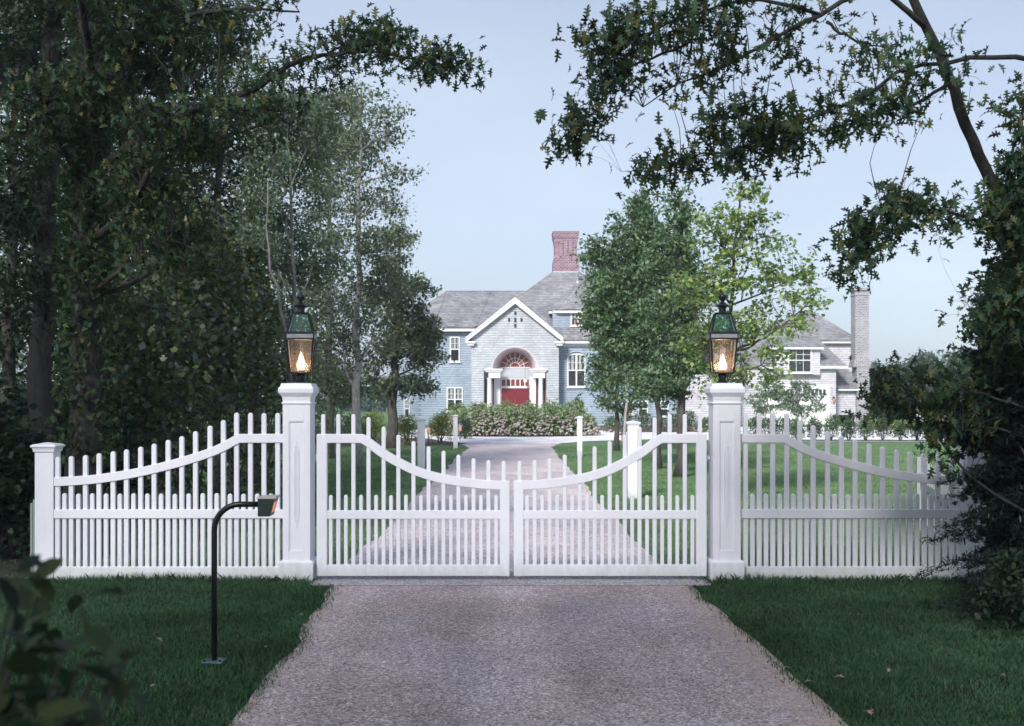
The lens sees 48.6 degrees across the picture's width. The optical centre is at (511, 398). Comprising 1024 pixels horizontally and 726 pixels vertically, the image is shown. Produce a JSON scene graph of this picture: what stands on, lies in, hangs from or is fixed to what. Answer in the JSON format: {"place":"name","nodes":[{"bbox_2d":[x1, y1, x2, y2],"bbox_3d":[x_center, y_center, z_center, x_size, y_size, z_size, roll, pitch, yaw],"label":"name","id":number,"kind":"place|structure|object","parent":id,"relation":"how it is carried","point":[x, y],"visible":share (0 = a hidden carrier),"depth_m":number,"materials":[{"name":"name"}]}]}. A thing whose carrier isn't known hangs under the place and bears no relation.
{"place":"outdoors","nodes":[
{"label":"outdoors","id":0,"kind":"place"},
{"bbox_2d":[0,426,320,577],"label":"woodland floor","id":1,"kind":"structure","parent":0,"point":[9,563],"depth_m":12.87,"materials":[{"name":"soil"}]},
{"bbox_2d":[0,394,59,559],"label":"woodland shrub","id":2,"kind":"object","parent":1,"relation":"on","point":[14,432],"visible":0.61,"depth_m":12.72,"materials":[{"name":"green plant"}]},
{"bbox_2d":[0,441,64,558],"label":"woodland shrub","id":3,"kind":"object","parent":1,"relation":"on","point":[21,536],"visible":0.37,"depth_m":12.63,"materials":[{"name":"green plant"}]},
{"bbox_2d":[0,365,68,539],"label":"woodland shrub","id":4,"kind":"object","parent":1,"relation":"on","point":[21,403],"visible":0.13,"depth_m":14.30,"materials":[{"name":"green plant"}]},
{"bbox_2d":[0,0,76,399],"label":"woodland tree","id":5,"kind":"object","parent":1,"relation":"on","point":[8,356],"visible":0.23,"depth_m":17.94,"materials":[{"name":"green plant"}]},
{"bbox_2d":[0,4,135,398],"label":"woodland tree","id":6,"kind":"object","parent":1,"relation":"on","point":[23,326],"visible":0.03,"depth_m":21.85,"materials":[{"name":"green plant"}]},
{"bbox_2d":[0,0,180,542],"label":"tree","id":7,"kind":"object","parent":1,"relation":"on","point":[38,201],"visible":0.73,"depth_m":13.62,"materials":[{"name":"green plant"}]},
{"bbox_2d":[23,380,163,537],"bbox_3d":[-5.722,0.710,15.013,2.045,2.208,2.015,0,0,0],"label":"woodland shrub","id":8,"kind":"object","parent":1,"relation":"on","point":[126,428],"visible":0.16,"depth_m":14.87,"materials":[{"name":"green plant"}]},
{"bbox_2d":[17,213,198,495],"bbox_3d":[-7.068,-0.816,19.995,3.414,5.256,3.076,0,0,43],"label":"woodland shrub","id":9,"kind":"object","parent":1,"relation":"on","point":[24,369],"visible":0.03,"depth_m":19.70,"materials":[{"name":"green plant"}]},
{"bbox_2d":[25,0,206,506],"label":"woodland tree","id":10,"kind":"object","parent":1,"relation":"on","point":[121,253],"visible":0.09,"depth_m":18.88,"materials":[{"name":"green plant"}]},
{"bbox_2d":[0,10,337,441],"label":"woodland backdrop","id":11,"kind":"structure","parent":1,"relation":"on","point":[23,363],"depth_m":46.68,"materials":[{"name":"green plant"}]},
{"bbox_2d":[108,0,231,479],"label":"woodland tree","id":12,"kind":"object","parent":1,"relation":"on","point":[150,475],"depth_m":24.94,"materials":[{"name":"green plant"}]},
{"bbox_2d":[0,401,1001,578],"bbox_3d":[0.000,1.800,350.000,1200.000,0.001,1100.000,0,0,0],"label":"ground","id":13,"kind":"structure","parent":0,"point":[818,444],"depth_m":23.72,"materials":[{"name":"green plant"}]},
{"bbox_2d":[30,499,34,571],"bbox_3d":[-4.894,1.416,11.635,0.058,0.767,0.110,0,0,0],"label":"grey panel post","id":14,"kind":"object","parent":13,"relation":"on","point":[32,528],"visible":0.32,"depth_m":11.58,"materials":[{"name":"paint"}]},
{"bbox_2d":[30,442,64,579],"bbox_3d":[-4.606,1.142,11.250,0.252,1.416,0.251,0,0,0],"label":"fence post","id":15,"kind":"object","parent":13,"relation":"on","point":[47,454],"visible":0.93,"depth_m":11.16,"materials":[{"name":"white paint"}]},
{"bbox_2d":[54,247,221,528],"bbox_3d":[-5.262,-0.169,16.038,2.262,3.956,2.386,0,0,0],"label":"woodland shrub","id":16,"kind":"object","parent":13,"relation":"on","point":[152,355],"visible":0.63,"depth_m":15.73,"materials":[{"name":"green plant"}]},
{"bbox_2d":[105,172,271,508],"bbox_3d":[-5.122,-0.977,18.046,2.570,5.573,2.694,0,0,44],"label":"woodland shrub","id":17,"kind":"object","parent":13,"relation":"on","point":[217,338],"visible":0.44,"depth_m":17.82,"materials":[{"name":"green plant"}]},
{"bbox_2d":[134,0,284,495],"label":"woodland tree","id":18,"kind":"object","parent":13,"relation":"on","point":[218,193],"visible":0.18,"depth_m":20.99,"materials":[{"name":"green plant"}]},
{"bbox_2d":[165,234,299,497],"bbox_3d":[-5.180,-0.667,21.027,2.543,4.959,2.575,0,0,0],"label":"woodland shrub","id":19,"kind":"object","parent":13,"relation":"on","point":[273,375],"visible":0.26,"depth_m":20.80,"materials":[{"name":"green plant"}]},
{"bbox_2d":[0,0,492,560],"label":"oak tree","id":20,"kind":"object","parent":13,"relation":"on","point":[102,56],"visible":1,"depth_m":11.87,"materials":[{"name":"green plant"}]},
{"bbox_2d":[185,39,314,483],"bbox_3d":[-5.587,-2.980,24.011,3.026,9.586,2.242,0,0,0],"label":"woodland tree","id":21,"kind":"object","parent":13,"relation":"on","point":[250,216],"visible":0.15,"depth_m":23.91,"materials":[{"name":"green plant"}]},
{"bbox_2d":[198,320,320,480],"bbox_3d":[-5.605,-0.123,24.953,2.781,3.878,2.959,0,0,0],"label":"woodland shrub","id":22,"kind":"object","parent":13,"relation":"on","point":[269,408],"visible":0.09,"depth_m":24.95,"materials":[{"name":"green plant"}]},
{"bbox_2d":[216,125,312,382],"bbox_3d":[-4.466,-1.544,20.519,1.979,6.729,1.329,0,0,0],"label":"woodland tree","id":23,"kind":"object","parent":13,"relation":"on","point":[265,237],"visible":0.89,"depth_m":20.40,"materials":[{"name":"green plant"}]},
{"bbox_2d":[223,79,363,382],"bbox_3d":[-4.544,-2.409,23.366,3.248,8.426,2.645,0,0,38],"label":"woodland tree","id":24,"kind":"object","parent":13,"relation":"on","point":[313,127],"visible":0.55,"depth_m":23.35,"materials":[{"name":"green plant"}]},
{"bbox_2d":[278,383,318,581],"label":"gate pillar","id":25,"kind":"structure","parent":13,"relation":"on","point":[299,556],"depth_m":11.12,"materials":[{"name":"white paint"}]},
{"bbox_2d":[284,292,317,382],"bbox_3d":[-2.095,-0.608,11.254,0.307,0.904,0.306,0,0,-6],"label":"lantern","id":26,"kind":"object","parent":25,"relation":"on","point":[300,336],"visible":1,"depth_m":11.19,"materials":[{"name":"black metal"}]},
{"bbox_2d":[314,414,509,575],"bbox_3d":[-0.994,0.953,11.214,1.944,1.596,0.096,0,0,0],"label":"gate leaf","id":27,"kind":"object","parent":25,"relation":"attached to","point":[398,514],"visible":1,"depth_m":11.18,"materials":[{"name":"white paint"}]},
{"bbox_2d":[258,341,348,461],"bbox_3d":[-6.199,-0.025,33.045,2.860,3.680,3.070,0,0,0],"label":"woodland shrub","id":28,"kind":"object","parent":13,"relation":"on","point":[321,405],"visible":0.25,"depth_m":32.92,"materials":[{"name":"green plant"}]},
{"bbox_2d":[271,76,389,458],"bbox_3d":[-5.513,-3.903,34.003,3.888,11.429,2.922,0,0,0],"label":"woodland tree","id":29,"kind":"object","parent":13,"relation":"on","point":[338,104],"visible":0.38,"depth_m":33.81,"materials":[{"name":"green plant"}]},
{"bbox_2d":[296,74,429,468],"bbox_3d":[-3.838,-3.234,28.960,3.534,10.086,2.644,0,0,0],"label":"woodland tree","id":30,"kind":"object","parent":13,"relation":"on","point":[359,250],"visible":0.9,"depth_m":28.89,"materials":[{"name":"green plant"}]},
{"bbox_2d":[280,437,465,444],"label":"mulch bed","id":31,"kind":"object","parent":13,"relation":"on","point":[379,442],"visible":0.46,"depth_m":44.82,"materials":[{"name":"brown soil"}]},
{"bbox_2d":[333,412,373,433],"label":"garden shrub","id":32,"kind":"object","parent":31,"relation":"on","point":[348,422],"visible":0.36,"depth_m":45.17,"materials":[{"name":"green plant"}]},
{"bbox_2d":[361,410,386,441],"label":"garden shrub","id":33,"kind":"object","parent":31,"relation":"on","point":[375,422],"visible":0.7,"depth_m":45.93,"materials":[{"name":"green plant"}]},
{"bbox_2d":[398,412,417,444],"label":"garden shrub","id":34,"kind":"object","parent":31,"relation":"on","point":[405,429],"visible":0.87,"depth_m":43.77,"materials":[{"name":"green plant"}]},
{"bbox_2d":[427,409,452,442],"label":"garden shrub","id":35,"kind":"object","parent":31,"relation":"on","point":[439,422],"visible":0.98,"depth_m":45.16,"materials":[{"name":"green plant"}]},
{"bbox_2d":[350,226,454,448],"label":"woodland tree","id":36,"kind":"object","parent":13,"relation":"on","point":[421,335],"visible":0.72,"depth_m":40.76,"materials":[{"name":"green plant"}]},
{"bbox_2d":[416,417,425,468],"bbox_3d":[-2.188,1.139,27.353,0.230,1.361,0.230,0,0,0],"label":"marker post","id":37,"kind":"object","parent":13,"relation":"on","point":[421,442],"visible":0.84,"depth_m":27.27,"materials":[{"name":"white paint"}]},
{"bbox_2d":[452,415,458,448],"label":"marker post","id":38,"kind":"object","parent":13,"relation":"on","point":[455,431],"visible":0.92,"depth_m":40.36,"materials":[{"name":"white paint"}]},
{"bbox_2d":[0,345,962,411],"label":"distant woods","id":39,"kind":"object","parent":13,"relation":"on","point":[371,404],"visible":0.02,"depth_m":154.34,"materials":[{"name":"green plant"}]},
{"bbox_2d":[576,416,582,455],"bbox_3d":[2.108,1.183,35.316,0.216,1.273,0.216,0,0,0],"label":"marker post","id":40,"kind":"object","parent":13,"relation":"on","point":[579,433],"visible":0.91,"depth_m":35.24,"materials":[{"name":"white paint"}]},
{"bbox_2d":[577,245,661,450],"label":"maple tree","id":41,"kind":"object","parent":13,"relation":"on","point":[617,408],"visible":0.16,"depth_m":38.67,"materials":[{"name":"green plant"}]},
{"bbox_2d":[604,311,653,434],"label":"maple tree","id":42,"kind":"object","parent":13,"relation":"on","point":[616,370],"visible":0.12,"depth_m":36.47,"materials":[{"name":"green plant"}]},
{"bbox_2d":[625,420,640,498],"bbox_3d":[2.172,1.107,20.365,0.256,1.426,0.256,0,0,0],"label":"marker post","id":43,"kind":"object","parent":13,"relation":"on","point":[632,426],"visible":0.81,"depth_m":20.27,"materials":[{"name":"white paint"}]},
{"bbox_2d":[569,184,714,468],"bbox_3d":[3.300,-1.840,29.090,3.666,7.298,2.437,0,0,0],"label":"maple tree","id":44,"kind":"object","parent":13,"relation":"on","point":[610,318],"visible":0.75,"depth_m":28.79,"materials":[{"name":"green plant"}]},
{"bbox_2d":[386,427,943,442],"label":"forecourt","id":45,"kind":"structure","parent":13,"relation":"on","point":[606,436],"depth_m":50.53,"materials":[{"name":"grey gravel"}]},
{"bbox_2d":[458,417,472,438],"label":"garden shrub","id":46,"kind":"object","parent":45,"relation":"on","point":[466,427],"visible":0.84,"depth_m":49.97,"materials":[{"name":"green plant"}]},
{"bbox_2d":[601,416,620,431],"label":"foundation shrub","id":47,"kind":"object","parent":45,"relation":"on","point":[611,423],"visible":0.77,"depth_m":59.85,"materials":[{"name":"green plant"}]},
{"bbox_2d":[634,410,651,431],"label":"foundation shrub","id":48,"kind":"object","parent":45,"relation":"on","point":[642,420],"visible":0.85,"depth_m":59.92,"materials":[{"name":"green plant"}]},
{"bbox_2d":[748,416,764,433],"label":"foundation shrub","id":49,"kind":"object","parent":45,"relation":"on","point":[752,421],"visible":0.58,"depth_m":55.94,"materials":[{"name":"green plant"}]},
{"bbox_2d":[762,416,779,433],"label":"foundation shrub","id":50,"kind":"object","parent":45,"relation":"on","point":[766,420],"visible":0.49,"depth_m":55.93,"materials":[{"name":"green plant"}]},
{"bbox_2d":[741,379,802,430],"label":"ornamental tree","id":51,"kind":"object","parent":45,"relation":"on","point":[766,395],"visible":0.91,"depth_m":59.84,"materials":[{"name":"green plant"}]},
{"bbox_2d":[772,379,828,422],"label":"ornamental tree","id":52,"kind":"object","parent":45,"relation":"on","point":[796,386],"visible":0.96,"depth_m":59.87,"materials":[{"name":"green plant"}]},
{"bbox_2d":[625,183,730,476],"bbox_3d":[3.823,-1.547,25.936,2.530,6.769,1.913,0,0,0],"label":"maple tree","id":53,"kind":"object","parent":13,"relation":"on","point":[677,379],"visible":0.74,"depth_m":25.87,"materials":[{"name":"green plant"}]},
{"bbox_2d":[704,383,744,580],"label":"gate pillar","id":54,"kind":"structure","parent":13,"relation":"on","point":[724,403],"depth_m":11.12,"materials":[{"name":"white paint"}]},
{"bbox_2d":[513,414,709,575],"bbox_3d":[0.986,0.953,11.214,1.944,1.596,0.096,0,0,0],"label":"gate leaf","id":55,"kind":"object","parent":54,"relation":"attached to","point":[698,514],"visible":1,"depth_m":11.18,"materials":[{"name":"white paint"}]},
{"bbox_2d":[705,292,739,382],"bbox_3d":[2.089,-0.608,11.254,0.307,0.904,0.306,0,0,3],"label":"lantern","id":56,"kind":"object","parent":54,"relation":"on","point":[722,336],"visible":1,"depth_m":11.21,"materials":[{"name":"black metal"}]},
{"bbox_2d":[663,178,833,411],"bbox_3d":[4.189,-1.056,20.047,2.966,5.736,1.431,0,0,0],"label":"yellow tree","id":57,"kind":"object","parent":13,"relation":"on","point":[719,286],"visible":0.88,"depth_m":19.96,"materials":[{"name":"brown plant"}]},
{"bbox_2d":[897,348,951,413],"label":"distant tree","id":58,"kind":"object","parent":13,"relation":"on","point":[920,358],"visible":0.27,"depth_m":104.45,"materials":[{"name":"green plant"}]},
{"bbox_2d":[916,457,958,557],"bbox_3d":[5.111,1.300,13.499,0.140,1.000,4.219,0,0,14],"label":"return fence","id":59,"kind":"object","parent":13,"relation":"on","point":[944,489],"visible":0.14,"depth_m":14.05,"materials":[{"name":"grey paint"}]},
{"bbox_2d":[957,445,985,579],"bbox_3d":[4.567,1.142,11.250,0.251,1.416,0.251,0,0,0],"label":"fence post","id":60,"kind":"object","parent":13,"relation":"on","point":[969,501],"visible":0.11,"depth_m":11.16,"materials":[{"name":"white paint"}]},
{"bbox_2d":[348,443,658,570],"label":"driveway","id":61,"kind":"structure","parent":0,"point":[511,455],"depth_m":18.42,"materials":[{"name":"grey gravel"}]},
{"bbox_2d":[310,571,710,585],"bbox_3d":[-0.015,1.785,11.285,3.870,0.001,0.930,0,0,0],"label":"driveway threshold","id":62,"kind":"object","parent":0,"point":[511,580],"visible":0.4,"depth_m":11.06,"materials":[{"name":"grey concrete"}]},
{"bbox_2d":[0,576,1023,725],"bbox_3d":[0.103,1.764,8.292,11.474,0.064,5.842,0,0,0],"label":"front grass","id":63,"kind":"structure","parent":0,"point":[819,642],"depth_m":8.36,"materials":[{"name":"green plant"}]},
{"bbox_2d":[0,554,146,725],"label":"foreground shrub","id":64,"kind":"object","parent":63,"relation":"on","point":[61,709],"visible":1,"depth_m":1.75,"materials":[{"name":"green plant"}]},
{"bbox_2d":[54,413,282,579],"bbox_3d":[-3.439,0.981,11.200,2.370,1.680,0.072,0,0,0],"label":"picket fence","id":65,"kind":"object","parent":63,"relation":"on","point":[140,513],"visible":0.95,"depth_m":11.18,"materials":[{"name":"white paint"}]},
{"bbox_2d":[202,495,280,664],"bbox_3d":[-1.830,1.228,7.660,0.501,1.145,0.160,0,0,0],"label":"call box","id":66,"kind":"object","parent":63,"relation":"on","point":[266,505],"visible":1,"depth_m":7.64,"materials":[{"name":"black metal"}]},
{"bbox_2d":[5,570,988,582],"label":"fence foot grass","id":67,"kind":"structure","parent":63,"relation":"on","point":[202,577],"depth_m":11.07,"materials":[{"name":"green plant"}]},
{"bbox_2d":[229,586,848,725],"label":"driveway apron","id":68,"kind":"object","parent":63,"relation":"on","point":[595,655],"visible":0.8,"depth_m":7.59,"materials":[{"name":"grey gravel"}]},
{"bbox_2d":[534,0,1023,512],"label":"oak tree","id":69,"kind":"object","parent":63,"relation":"on","point":[946,402],"visible":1,"depth_m":7.73,"materials":[{"name":"green plant"}]},
{"bbox_2d":[741,413,965,580],"bbox_3d":[3.432,0.982,11.200,2.370,1.679,0.072,0,0,0],"label":"picket fence","id":70,"kind":"object","parent":63,"relation":"on","point":[848,513],"visible":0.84,"depth_m":11.18,"materials":[{"name":"white paint"}]},
{"bbox_2d":[904,360,1023,622],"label":"hemlock tree","id":71,"kind":"object","parent":63,"relation":"on","point":[1004,446],"visible":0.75,"depth_m":9.25,"materials":[{"name":"green plant"}]},
{"bbox_2d":[924,183,1023,577],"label":"maple tree","id":72,"kind":"object","parent":63,"relation":"on","point":[977,357],"visible":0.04,"depth_m":10.29,"materials":[{"name":"green plant"}]},
{"bbox_2d":[963,546,1023,634],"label":"woodland shrub","id":73,"kind":"object","parent":63,"relation":"on","point":[1000,579],"visible":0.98,"depth_m":8.59,"materials":[{"name":"green plant"}]},
{"bbox_2d":[0,0,1023,400],"label":"sky","id":74,"kind":"structure","parent":0,"point":[489,207],"materials":[{"name":"blue"}]},
{"bbox_2d":[440,433,592,436],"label":"hydrangea bed","id":75,"kind":"object","parent":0,"point":[521,436],"visible":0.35,"depth_m":52.89,"materials":[{"name":"brown soil"}]},
{"bbox_2d":[445,400,466,415],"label":"hydrangea bush","id":76,"kind":"object","parent":75,"relation":"on","point":[457,406],"visible":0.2,"depth_m":56.16,"materials":[{"name":"green plant"}]},
{"bbox_2d":[447,408,474,435],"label":"hydrangea bush","id":77,"kind":"object","parent":75,"relation":"on","point":[462,413],"visible":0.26,"depth_m":54.36,"materials":[{"name":"green plant"}]},
{"bbox_2d":[466,401,491,433],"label":"hydrangea bush","id":78,"kind":"object","parent":75,"relation":"on","point":[483,405],"visible":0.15,"depth_m":56.26,"materials":[{"name":"green plant"}]},
{"bbox_2d":[466,407,492,435],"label":"hydrangea bush","id":79,"kind":"object","parent":75,"relation":"on","point":[477,417],"visible":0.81,"depth_m":53.56,"materials":[{"name":"green plant"}]},
{"bbox_2d":[483,403,512,435],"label":"hydrangea bush","id":80,"kind":"object","parent":75,"relation":"on","point":[496,413],"visible":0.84,"depth_m":53.52,"materials":[{"name":"green plant"}]},
{"bbox_2d":[499,403,527,435],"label":"hydrangea bush","id":81,"kind":"object","parent":75,"relation":"on","point":[516,419],"visible":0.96,"depth_m":53.32,"materials":[{"name":"green plant"}]},
{"bbox_2d":[516,404,545,435],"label":"hydrangea bush","id":82,"kind":"object","parent":75,"relation":"on","point":[532,421],"visible":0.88,"depth_m":53.61,"materials":[{"name":"green plant"}]},
{"bbox_2d":[533,402,566,435],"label":"hydrangea bush","id":83,"kind":"object","parent":75,"relation":"on","point":[550,415],"visible":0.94,"depth_m":53.64,"materials":[{"name":"green plant"}]},
{"bbox_2d":[552,407,579,435],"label":"hydrangea bush","id":84,"kind":"object","parent":75,"relation":"on","point":[569,417],"visible":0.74,"depth_m":54.24,"materials":[{"name":"green plant"}]},
{"bbox_2d":[562,399,587,433],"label":"hydrangea bush","id":85,"kind":"object","parent":75,"relation":"on","point":[578,406],"visible":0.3,"depth_m":56.26,"materials":[{"name":"green plant"}]},
{"bbox_2d":[569,412,600,435],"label":"hydrangea bush","id":86,"kind":"object","parent":75,"relation":"on","point":[589,421],"visible":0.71,"depth_m":54.44,"materials":[{"name":"green plant"}]},
{"bbox_2d":[388,231,676,426],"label":"house","id":87,"kind":"structure","parent":0,"point":[508,342],"depth_m":75.01,"materials":[{"name":"blue wood"}]},
{"bbox_2d":[446,387,462,412],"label":"window","id":88,"kind":"structure","parent":87,"relation":"in","point":[454,394],"depth_m":75.98,"materials":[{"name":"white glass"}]},
{"bbox_2d":[449,337,460,362],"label":"window","id":89,"kind":"structure","parent":87,"relation":"in","point":[454,341],"depth_m":76.00,"materials":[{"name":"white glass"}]},
{"bbox_2d":[502,388,514,406],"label":"entry door","id":90,"kind":"structure","parent":87,"relation":"in","point":[509,393],"depth_m":75.03,"materials":[{"name":"red paint"}]},
{"bbox_2d":[515,388,528,408],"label":"entry door","id":91,"kind":"structure","parent":87,"relation":"in","point":[521,394],"depth_m":75.01,"materials":[{"name":"red paint"}]},
{"bbox_2d":[566,353,585,387],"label":"window","id":92,"kind":"structure","parent":87,"relation":"in","point":[574,365],"depth_m":74.90,"materials":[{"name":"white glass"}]},
{"bbox_2d":[596,426,742,431],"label":"house bed","id":93,"kind":"object","parent":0,"point":[645,429],"visible":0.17,"depth_m":67.14,"materials":[{"name":"brown soil"}]},
{"bbox_2d":[685,410,697,431],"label":"foundation shrub","id":94,"kind":"object","parent":93,"relation":"on","point":[691,414],"visible":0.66,"depth_m":60.86,"materials":[{"name":"green plant"}]},
{"bbox_2d":[677,288,870,424],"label":"garage wing","id":95,"kind":"structure","parent":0,"point":[825,351],"depth_m":77.97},
{"bbox_2d":[766,387,796,424],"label":"garage door","id":96,"kind":"structure","parent":95,"relation":"in","point":[779,413],"depth_m":77.43,"materials":[{"name":"white wood"}]},
{"bbox_2d":[787,349,812,373],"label":"window","id":97,"kind":"structure","parent":95,"relation":"in","point":[805,355],"depth_m":77.07,"materials":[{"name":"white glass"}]},
{"bbox_2d":[799,387,829,424],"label":"garage door","id":98,"kind":"structure","parent":95,"relation":"in","point":[821,415],"depth_m":77.45,"materials":[{"name":"white wood"}]},
{"bbox_2d":[802,440,938,440],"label":"hedge bed","id":99,"kind":"object","parent":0,"point":[870,440],"depth_m":47.91,"materials":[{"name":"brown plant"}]},
{"bbox_2d":[789,419,805,439],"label":"hedge shrub","id":100,"kind":"object","parent":99,"relation":"on","point":[793,426],"visible":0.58,"depth_m":47.81,"materials":[{"name":"green plant"}]},
{"bbox_2d":[806,416,822,437],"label":"hedge shrub","id":101,"kind":"object","parent":99,"relation":"on","point":[812,421],"visible":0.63,"depth_m":47.94,"materials":[{"name":"green plant"}]},
{"bbox_2d":[823,414,840,440],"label":"hedge shrub","id":102,"kind":"object","parent":99,"relation":"on","point":[831,424],"visible":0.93,"depth_m":47.80,"materials":[{"name":"green plant"}]},
{"bbox_2d":[840,419,857,439],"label":"hedge shrub","id":103,"kind":"object","parent":99,"relation":"on","point":[849,430],"visible":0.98,"depth_m":47.97,"materials":[{"name":"green plant"}]},
{"bbox_2d":[857,418,874,440],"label":"hedge shrub","id":104,"kind":"object","parent":99,"relation":"on","point":[867,429],"visible":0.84,"depth_m":47.85,"materials":[{"name":"green plant"}]},
{"bbox_2d":[875,414,891,439],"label":"hedge shrub","id":105,"kind":"object","parent":99,"relation":"on","point":[881,429],"visible":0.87,"depth_m":47.92,"materials":[{"name":"green plant"}]},
{"bbox_2d":[892,421,909,440],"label":"hedge shrub","id":106,"kind":"object","parent":99,"relation":"on","point":[897,432],"visible":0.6,"depth_m":47.83,"materials":[{"name":"green plant"}]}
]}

